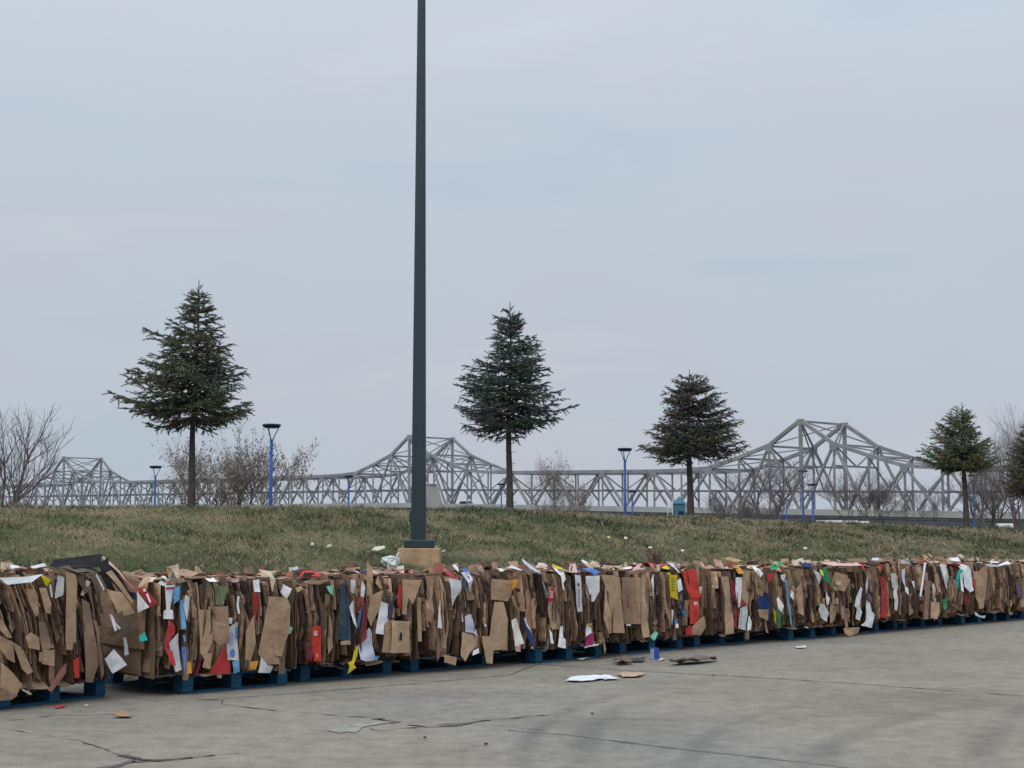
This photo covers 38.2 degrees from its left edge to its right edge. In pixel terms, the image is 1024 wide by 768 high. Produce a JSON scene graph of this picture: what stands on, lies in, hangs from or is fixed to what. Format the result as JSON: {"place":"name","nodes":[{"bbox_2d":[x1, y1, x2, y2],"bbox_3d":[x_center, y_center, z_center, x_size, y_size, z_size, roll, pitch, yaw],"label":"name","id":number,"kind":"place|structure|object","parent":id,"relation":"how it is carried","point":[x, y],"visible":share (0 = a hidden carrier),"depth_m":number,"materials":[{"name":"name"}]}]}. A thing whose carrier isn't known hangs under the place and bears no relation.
{"place":"outdoors","nodes":[
{"label":"outdoors","id":0,"kind":"place"},
{"bbox_2d":[0,611,1023,767],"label":"pavement","id":1,"kind":"structure","parent":0,"point":[969,721],"depth_m":10.48,"materials":[{"name":"concrete"}]},
{"bbox_2d":[0,678,105,709],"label":"blue pallet","id":2,"kind":"object","parent":1,"relation":"on","point":[96,689],"visible":0.41,"depth_m":11.36,"materials":[{"name":"paint"}]},
{"bbox_2d":[0,554,138,700],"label":"cardboard bale","id":3,"kind":"object","parent":2,"relation":"on","point":[50,621],"visible":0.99,"depth_m":11.09},
{"bbox_2d":[7,729,232,759],"bbox_3d":[-2.577,2.183,8.936,2.006,0.001,0.510,-3,-7,31],"label":"pavement crack","id":4,"kind":"object","parent":1,"relation":"on","point":[101,747],"visible":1,"depth_m":8.93,"materials":[{"name":"grey concrete"}]},
{"bbox_2d":[112,711,131,716],"bbox_3d":[-2.711,2.306,10.361,0.124,0.036,0.235,0,-6,0],"label":"cardboard scrap","id":5,"kind":"object","parent":1,"relation":"on","point":[121,713],"visible":1,"depth_m":10.32,"materials":[{"name":"brown cardboard"}]},
{"bbox_2d":[117,754,142,758],"bbox_3d":[-2.164,2.135,8.455,0.068,0.001,0.278,5,-8,-42],"label":"pavement crack","id":6,"kind":"object","parent":1,"relation":"on","point":[128,756],"visible":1,"depth_m":8.49,"materials":[{"name":"grey concrete"}]},
{"bbox_2d":[95,757,191,767],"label":"pavement crack","id":7,"kind":"object","parent":1,"relation":"on","point":[119,764],"visible":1,"depth_m":8.31,"materials":[{"name":"grey concrete"}]},
{"bbox_2d":[132,754,212,761],"bbox_3d":[-1.917,2.131,8.408,0.499,0.001,0.080,4,-7,-33],"label":"pavement crack","id":8,"kind":"object","parent":1,"relation":"on","point":[167,760],"visible":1,"depth_m":8.33,"materials":[{"name":"black asphalt"}]},
{"bbox_2d":[105,668,286,693],"bbox_3d":[-2.690,2.479,12.570,1.020,0.144,1.216,6,-8,-44],"label":"blue pallet","id":9,"kind":"object","parent":1,"relation":"on","point":[230,681],"visible":0.52,"depth_m":12.22,"materials":[{"name":"paint"}]},
{"bbox_2d":[88,564,293,679],"bbox_3d":[-2.760,1.974,12.448,1.472,0.910,1.432,6,-8,-44],"label":"cardboard bale","id":10,"kind":"object","parent":9,"relation":"on","point":[185,623],"visible":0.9,"depth_m":11.93},
{"bbox_2d":[250,658,391,681],"bbox_3d":[-1.886,2.575,13.530,1.020,0.144,1.216,6,-8,-44],"label":"blue pallet","id":11,"kind":"object","parent":1,"relation":"on","point":[301,672],"visible":0.41,"depth_m":13.13,"materials":[{"name":"paint"}]},
{"bbox_2d":[236,562,421,672],"bbox_3d":[-1.744,2.086,13.399,1.542,0.956,1.547,6,-8,-44],"label":"cardboard bale","id":12,"kind":"object","parent":11,"relation":"on","point":[365,616],"visible":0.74,"depth_m":12.94},
{"bbox_2d":[328,721,388,732],"bbox_3d":[-1.043,2.269,9.801,0.289,0.001,0.635,-2,-6,21],"label":"pavement patch","id":13,"kind":"object","parent":1,"relation":"on","point":[353,727],"visible":1,"depth_m":9.80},
{"bbox_2d":[202,664,536,699],"bbox_3d":[-0.881,2.567,12.760,0.530,0.001,4.133,-5,-8,40],"label":"pavement joint","id":14,"kind":"object","parent":1,"relation":"on","point":[387,685],"visible":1,"depth_m":12.43,"materials":[{"name":"grey concrete"}]},
{"bbox_2d":[203,699,550,726],"bbox_3d":[-1.187,2.342,10.521,2.895,0.001,0.964,-2,-6,19],"label":"pavement crack","id":15,"kind":"object","parent":1,"relation":"on","point":[359,716],"visible":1,"depth_m":10.39,"materials":[{"name":"grey concrete"}]},
{"bbox_2d":[372,718,399,722],"bbox_3d":[-0.852,2.303,10.132,0.113,0.001,0.290,4,-7,-34],"label":"pavement crack","id":16,"kind":"object","parent":1,"relation":"on","point":[391,721],"visible":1,"depth_m":10.12,"materials":[{"name":"grey concrete"}]},
{"bbox_2d":[354,652,489,672],"bbox_3d":[-1.006,2.663,14.405,1.216,0.144,1.020,-6,-8,44],"label":"blue pallet","id":17,"kind":"object","parent":1,"relation":"on","point":[409,665],"visible":0.29,"depth_m":14.02,"materials":[{"name":"paint"}]},
{"bbox_2d":[343,562,512,664],"bbox_3d":[-0.887,2.201,14.311,1.294,0.951,1.478,6,-8,-44],"label":"cardboard bale","id":18,"kind":"object","parent":17,"relation":"on","point":[463,614],"visible":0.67,"depth_m":13.84},
{"bbox_2d":[408,720,487,726],"bbox_3d":[-0.389,2.285,9.947,0.604,0.001,0.219,3,-6,-27],"label":"pavement crack","id":19,"kind":"object","parent":1,"relation":"on","point":[459,724],"visible":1,"depth_m":9.91,"materials":[{"name":"grey concrete"}]},
{"bbox_2d":[455,644,601,663],"bbox_3d":[0.134,2.756,15.326,1.216,0.144,1.020,-5,-8,43],"label":"blue pallet","id":20,"kind":"object","parent":1,"relation":"on","point":[535,655],"visible":0.45,"depth_m":14.93,"materials":[{"name":"paint"}]},
{"bbox_2d":[446,559,637,653],"bbox_3d":[0.234,2.280,15.270,1.911,0.978,1.567,6,-8,-44],"label":"cardboard bale","id":21,"kind":"object","parent":20,"relation":"on","point":[567,604],"visible":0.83,"depth_m":14.78},
{"bbox_2d":[565,675,606,680],"bbox_3d":[0.657,2.578,12.978,0.297,0.018,0.610,-4,-7,34],"label":"flattened carton","id":22,"kind":"object","parent":1,"relation":"on","point":[583,677],"visible":1,"depth_m":12.93,"materials":[{"name":"cardboard"}]},
{"bbox_2d":[602,675,618,679],"bbox_3d":[0.840,2.587,13.050,0.133,0.014,0.391,1,-6,-9],"label":"flattened carton","id":23,"kind":"object","parent":1,"relation":"on","point":[609,677],"visible":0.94,"depth_m":13.02,"materials":[{"name":"cardboard"}]},
{"bbox_2d":[573,636,682,653],"bbox_3d":[1.099,2.869,16.452,1.020,0.144,1.216,5,-8,-43],"label":"blue pallet","id":24,"kind":"object","parent":1,"relation":"on","point":[617,648],"visible":0.35,"depth_m":16.06,"materials":[{"name":"paint"}]},
{"bbox_2d":[576,560,706,641],"bbox_3d":[1.327,2.400,16.551,1.472,0.866,1.465,6,-8,-44],"label":"cardboard bale","id":25,"kind":"object","parent":24,"relation":"on","point":[671,598],"visible":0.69,"depth_m":16.06},
{"bbox_2d":[612,657,645,661],"bbox_3d":[1.205,2.745,14.747,0.263,0.039,0.413,-3,-7,30],"label":"flattened carton","id":26,"kind":"object","parent":1,"relation":"on","point":[638,659],"visible":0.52,"depth_m":14.74,"materials":[{"name":"cardboard"}]},
{"bbox_2d":[615,655,632,661],"bbox_3d":[1.083,2.711,14.608,0.180,0.078,0.598,0,-6,0],"label":"cardboard scrap","id":27,"kind":"object","parent":26,"relation":"on","point":[625,658],"visible":1,"depth_m":14.46,"materials":[{"name":"brown cardboard"}]},
{"bbox_2d":[617,672,644,676],"bbox_3d":[1.080,2.605,13.274,0.259,0.022,0.395,0,-6,0],"label":"flattened carton","id":28,"kind":"object","parent":1,"relation":"on","point":[628,674],"visible":1,"depth_m":13.30,"materials":[{"name":"cardboard"}]},
{"bbox_2d":[650,648,658,658],"bbox_3d":[1.454,2.746,15.079,0.073,0.109,0.074,2,-6,-20],"label":"box","id":29,"kind":"object","parent":1,"relation":"on","point":[654,653],"visible":1,"depth_m":15.05,"materials":[{"name":"cardboard"}]},
{"bbox_2d":[512,730,848,767],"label":"pavement joint","id":30,"kind":"object","parent":1,"relation":"on","point":[685,749],"visible":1,"depth_m":8.81,"materials":[{"name":"grey concrete"}]},
{"bbox_2d":[629,632,748,646],"bbox_3d":[1.985,2.965,17.418,1.020,0.144,1.216,6,-8,-44],"label":"blue pallet","id":31,"kind":"object","parent":1,"relation":"on","point":[714,639],"visible":0.27,"depth_m":17.01,"materials":[{"name":"paint"}]},
{"bbox_2d":[643,557,773,639],"bbox_3d":[2.212,2.505,17.429,1.222,0.953,1.466,6,-8,-44],"label":"cardboard bale","id":32,"kind":"object","parent":31,"relation":"on","point":[738,599],"visible":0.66,"depth_m":16.88},
{"bbox_2d":[669,655,716,662],"bbox_3d":[1.791,2.716,14.602,0.251,0.067,0.753,-5,-7,38],"label":"cardboard scrap","id":33,"kind":"object","parent":1,"relation":"on","point":[695,658],"visible":1,"depth_m":14.51,"materials":[{"name":"cardboard"}]},
{"bbox_2d":[726,626,835,639],"bbox_3d":[3.234,3.068,18.439,1.020,0.144,1.216,6,-8,-44],"label":"blue pallet","id":34,"kind":"object","parent":1,"relation":"on","point":[805,633],"visible":0.44,"depth_m":18.05,"materials":[{"name":"paint"}]},
{"bbox_2d":[712,558,861,635],"bbox_3d":[3.327,2.635,18.374,1.964,0.969,1.462,6,-8,-44],"label":"cardboard bale","id":35,"kind":"object","parent":34,"relation":"on","point":[803,594],"visible":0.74,"depth_m":17.82},
{"bbox_2d":[547,664,1020,695],"bbox_3d":[2.159,2.600,13.090,4.738,0.001,0.155,-4,-7,36],"label":"pavement joint","id":36,"kind":"object","parent":1,"relation":"on","point":[778,678],"visible":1,"depth_m":13.03,"materials":[{"name":"grey concrete"}]},
{"bbox_2d":[800,620,896,633],"bbox_3d":[4.300,3.186,19.616,1.020,0.144,1.216,6,-8,-44],"label":"blue pallet","id":37,"kind":"object","parent":1,"relation":"on","point":[889,626],"visible":0.16,"depth_m":19.24,"materials":[{"name":"paint"}]},
{"bbox_2d":[804,557,915,627],"bbox_3d":[4.421,2.725,19.533,1.650,0.881,1.409,6,-8,-44],"label":"cardboard bale","id":38,"kind":"object","parent":37,"relation":"on","point":[887,586],"visible":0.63,"depth_m":19.05},
{"bbox_2d":[843,618,941,628],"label":"blue pallet","id":39,"kind":"object","parent":1,"relation":"on","point":[918,623],"visible":0.24,"depth_m":20.06,"materials":[{"name":"paint"}]},
{"bbox_2d":[868,553,973,620],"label":"cardboard bale","id":40,"kind":"object","parent":39,"relation":"on","point":[940,589],"visible":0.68,"depth_m":20.02},
{"bbox_2d":[907,613,996,624],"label":"blue pallet","id":41,"kind":"object","parent":1,"relation":"on","point":[961,620],"visible":0.28,"depth_m":21.04,"materials":[{"name":"paint"}]},
{"bbox_2d":[906,554,1021,617],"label":"cardboard bale","id":42,"kind":"object","parent":41,"relation":"on","point":[994,587],"visible":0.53,"depth_m":21.03},
{"bbox_2d":[947,611,1023,619],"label":"blue pallet","id":43,"kind":"object","parent":1,"relation":"on","point":[1005,615],"visible":0.27,"depth_m":21.95,"materials":[{"name":"paint"}]},
{"bbox_2d":[965,557,1023,610],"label":"cardboard bale","id":44,"kind":"object","parent":43,"relation":"on","point":[1018,569],"visible":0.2,"depth_m":21.74},
{"bbox_2d":[0,499,1023,679],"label":"grass bank","id":45,"kind":"structure","parent":0,"point":[46,534],"depth_m":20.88,"materials":[{"name":"green plant"}]},
{"bbox_2d":[0,401,76,505],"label":"bare tree","id":46,"kind":"object","parent":45,"relation":"on","point":[18,491],"visible":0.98,"depth_m":59.68,"materials":[{"name":"brown plant"}]},
{"bbox_2d":[149,465,161,505],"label":"path lamp","id":47,"kind":"object","parent":45,"relation":"on","point":[156,467],"visible":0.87,"depth_m":99.72,"materials":[{"name":"blue metal"}]},
{"bbox_2d":[101,282,255,506],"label":"spruce tree","id":48,"kind":"object","parent":45,"relation":"on","point":[191,377],"visible":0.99,"depth_m":44.78,"materials":[{"name":"green plant"}]},
{"bbox_2d":[151,418,319,506],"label":"bare tree","id":49,"kind":"object","parent":45,"relation":"on","point":[242,478],"visible":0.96,"depth_m":69.20,"materials":[{"name":"twig bark"},{"name":"dry brown leaves"}]},
{"bbox_2d":[262,423,280,505],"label":"path lamp","id":50,"kind":"object","parent":45,"relation":"on","point":[271,425],"visible":0.87,"depth_m":65.89,"materials":[{"name":"blue metal"}]},
{"bbox_2d":[344,475,352,505],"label":"path lamp","id":51,"kind":"object","parent":45,"relation":"on","point":[348,476],"visible":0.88,"depth_m":125.62,"materials":[{"name":"blue metal"}]},
{"bbox_2d":[339,561,362,573],"bbox_3d":[-2.028,2.349,18.648,0.291,0.228,0.328,2,-6,-19],"label":"dry weed","id":52,"kind":"object","parent":45,"relation":"on","point":[343,566],"visible":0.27,"depth_m":18.60,"materials":[{"name":"brown plant"}]},
{"bbox_2d":[372,545,384,549],"bbox_3d":[-1.807,2.219,20.025,0.184,0.069,0.099,0,-6,0],"label":"paper scrap","id":53,"kind":"object","parent":45,"relation":"on","point":[379,547],"visible":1,"depth_m":20.02,"materials":[{"name":"paper"}]},
{"bbox_2d":[381,552,400,568],"bbox_3d":[-1.581,2.320,19.317,0.260,0.241,0.254,0,-6,0],"label":"plastic bag","id":54,"kind":"object","parent":45,"relation":"on","point":[393,562],"visible":0.91,"depth_m":19.23,"materials":[{"name":"white plastic"}]},
{"bbox_2d":[398,0,440,567],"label":"light pole","id":55,"kind":"object","parent":45,"relation":"on","point":[418,549],"visible":0.78,"depth_m":20.35,"materials":[{"name":"grey metal"}]},
{"bbox_2d":[426,484,443,508],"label":"concrete pylon","id":56,"kind":"object","parent":45,"relation":"on","point":[433,498],"visible":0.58,"depth_m":79.79,"materials":[{"name":"grey concrete"}]},
{"bbox_2d":[480,558,498,566],"bbox_3d":[-0.317,2.504,20.332,0.273,0.247,0.313,0,-6,0],"label":"dry weed","id":57,"kind":"object","parent":45,"relation":"on","point":[485,563],"visible":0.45,"depth_m":20.29,"materials":[{"name":"brown plant"}]},
{"bbox_2d":[497,483,504,507],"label":"path lamp","id":58,"kind":"object","parent":45,"relation":"on","point":[499,484],"visible":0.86,"depth_m":149.50,"materials":[{"name":"blue metal"}]},
{"bbox_2d":[452,301,579,509],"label":"spruce tree","id":59,"kind":"object","parent":45,"relation":"on","point":[500,418],"visible":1,"depth_m":47.82,"materials":[{"name":"green plant"}]},
{"bbox_2d":[522,448,572,510],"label":"bare tree","id":60,"kind":"object","parent":45,"relation":"on","point":[550,483],"visible":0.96,"depth_m":84.85,"materials":[{"name":"brown plant"}]},
{"bbox_2d":[531,492,596,512],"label":"bare shrub","id":61,"kind":"object","parent":45,"relation":"on","point":[571,507],"visible":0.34,"depth_m":79.14,"materials":[{"name":"brown plant"}]},
{"bbox_2d":[552,456,594,511],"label":"bare tree","id":62,"kind":"object","parent":45,"relation":"on","point":[575,494],"visible":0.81,"depth_m":87.66,"materials":[{"name":"brown plant"}]},
{"bbox_2d":[596,558,613,566],"bbox_3d":[1.368,2.693,21.941,0.340,0.240,0.334,-5,-8,40],"label":"dry weed","id":63,"kind":"object","parent":45,"relation":"on","point":[602,562],"visible":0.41,"depth_m":21.90,"materials":[{"name":"brown plant"}]},
{"bbox_2d":[618,448,631,514],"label":"path lamp","id":64,"kind":"object","parent":45,"relation":"on","point":[621,450],"visible":0.87,"depth_m":82.76,"materials":[{"name":"blue metal"}]},
{"bbox_2d":[628,490,636,513],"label":"path lamp","id":65,"kind":"object","parent":45,"relation":"on","point":[631,491],"visible":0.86,"depth_m":136.50,"materials":[{"name":"blue metal"}]},
{"bbox_2d":[644,546,662,564],"bbox_3d":[2.166,2.686,22.548,0.302,0.443,0.272,0,-6,0],"label":"dry weed","id":66,"kind":"object","parent":45,"relation":"on","point":[654,557],"visible":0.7,"depth_m":22.51,"materials":[{"name":"brown plant"}]},
{"bbox_2d":[667,499,672,514],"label":"white signboard","id":67,"kind":"object","parent":45,"relation":"on","point":[669,504],"visible":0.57,"depth_m":124.55,"materials":[{"name":"paint"}]},
{"bbox_2d":[673,497,686,515],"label":"blue kiosk","id":68,"kind":"object","parent":45,"relation":"on","point":[678,506],"visible":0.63,"depth_m":124.26,"materials":[{"name":"paint"}]},
{"bbox_2d":[635,370,751,515],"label":"spruce tree","id":69,"kind":"object","parent":45,"relation":"on","point":[687,440],"visible":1,"depth_m":54.63,"materials":[{"name":"green plant"}]},
{"bbox_2d":[695,490,764,518],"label":"bare shrub","id":70,"kind":"object","parent":45,"relation":"on","point":[723,509],"visible":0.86,"depth_m":83.52,"materials":[{"name":"brown plant"}]},
{"bbox_2d":[735,492,785,520],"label":"bare shrub","id":71,"kind":"object","parent":45,"relation":"on","point":[763,515],"visible":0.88,"depth_m":81.45,"materials":[{"name":"brown plant"}]},
{"bbox_2d":[711,452,824,519],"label":"bare tree","id":72,"kind":"object","parent":45,"relation":"on","point":[763,490],"visible":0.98,"depth_m":89.46,"materials":[{"name":"brown plant"}]},
{"bbox_2d":[798,470,807,520],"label":"path lamp","id":73,"kind":"object","parent":45,"relation":"on","point":[803,517],"visible":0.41,"depth_m":116.57,"materials":[{"name":"blue metal"}]},
{"bbox_2d":[806,483,817,521],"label":"path lamp","id":74,"kind":"object","parent":45,"relation":"on","point":[812,500],"visible":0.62,"depth_m":109.56,"materials":[{"name":"blue metal"}]},
{"bbox_2d":[816,520,842,522],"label":"barrier block","id":75,"kind":"structure","parent":45,"relation":"on","point":[831,521],"depth_m":57.66,"materials":[{"name":"white paint"}]},
{"bbox_2d":[811,465,919,523],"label":"bare tree","id":76,"kind":"object","parent":45,"relation":"on","point":[873,496],"visible":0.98,"depth_m":94.19,"materials":[{"name":"brown plant"}]},
{"bbox_2d":[892,477,954,525],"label":"bare tree","id":77,"kind":"object","parent":45,"relation":"on","point":[935,506],"visible":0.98,"depth_m":91.68,"materials":[{"name":"brown plant"}]},
{"bbox_2d":[911,403,1002,526],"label":"spruce tree","id":78,"kind":"object","parent":45,"relation":"on","point":[948,462],"visible":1,"depth_m":61.68,"materials":[{"name":"green plant"}]},
{"bbox_2d":[967,474,978,525],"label":"path lamp","id":79,"kind":"object","parent":45,"relation":"on","point":[974,499],"visible":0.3,"depth_m":105.57,"materials":[{"name":"blue metal"}]},
{"bbox_2d":[937,454,1023,526],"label":"bare tree","id":80,"kind":"object","parent":45,"relation":"on","point":[988,496],"visible":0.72,"depth_m":75.29,"materials":[{"name":"brown plant"}]},
{"bbox_2d":[972,399,1023,528],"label":"bare tree","id":81,"kind":"object","parent":45,"relation":"on","point":[1012,509],"visible":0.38,"depth_m":79.87,"materials":[{"name":"brown plant"}]},
{"bbox_2d":[996,523,1012,527],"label":"barrier block","id":82,"kind":"structure","parent":45,"relation":"on","point":[1002,524],"depth_m":57.64,"materials":[{"name":"white paint"}]},
{"bbox_2d":[995,423,1023,500],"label":"spruce tree","id":83,"kind":"object","parent":45,"relation":"on","point":[1017,479],"visible":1,"depth_m":65.78,"materials":[{"name":"green plant"}]},
{"bbox_2d":[0,0,1023,511],"label":"sky","id":84,"kind":"structure","parent":0,"point":[812,209],"materials":[{"name":"grey"}]},
{"label":"river water","id":85,"kind":"structure","parent":0,"visible":0},
{"bbox_2d":[0,419,1023,528],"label":"truss bridge","id":86,"kind":"structure","parent":85,"relation":"in","point":[950,517],"depth_m":427.94,"materials":[{"name":"metal"}]},
{"bbox_2d":[459,501,472,503],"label":"car","id":87,"kind":"object","parent":86,"relation":"on","point":[465,502],"visible":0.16,"depth_m":473.07,"materials":[{"name":"white paint"}]}
]}

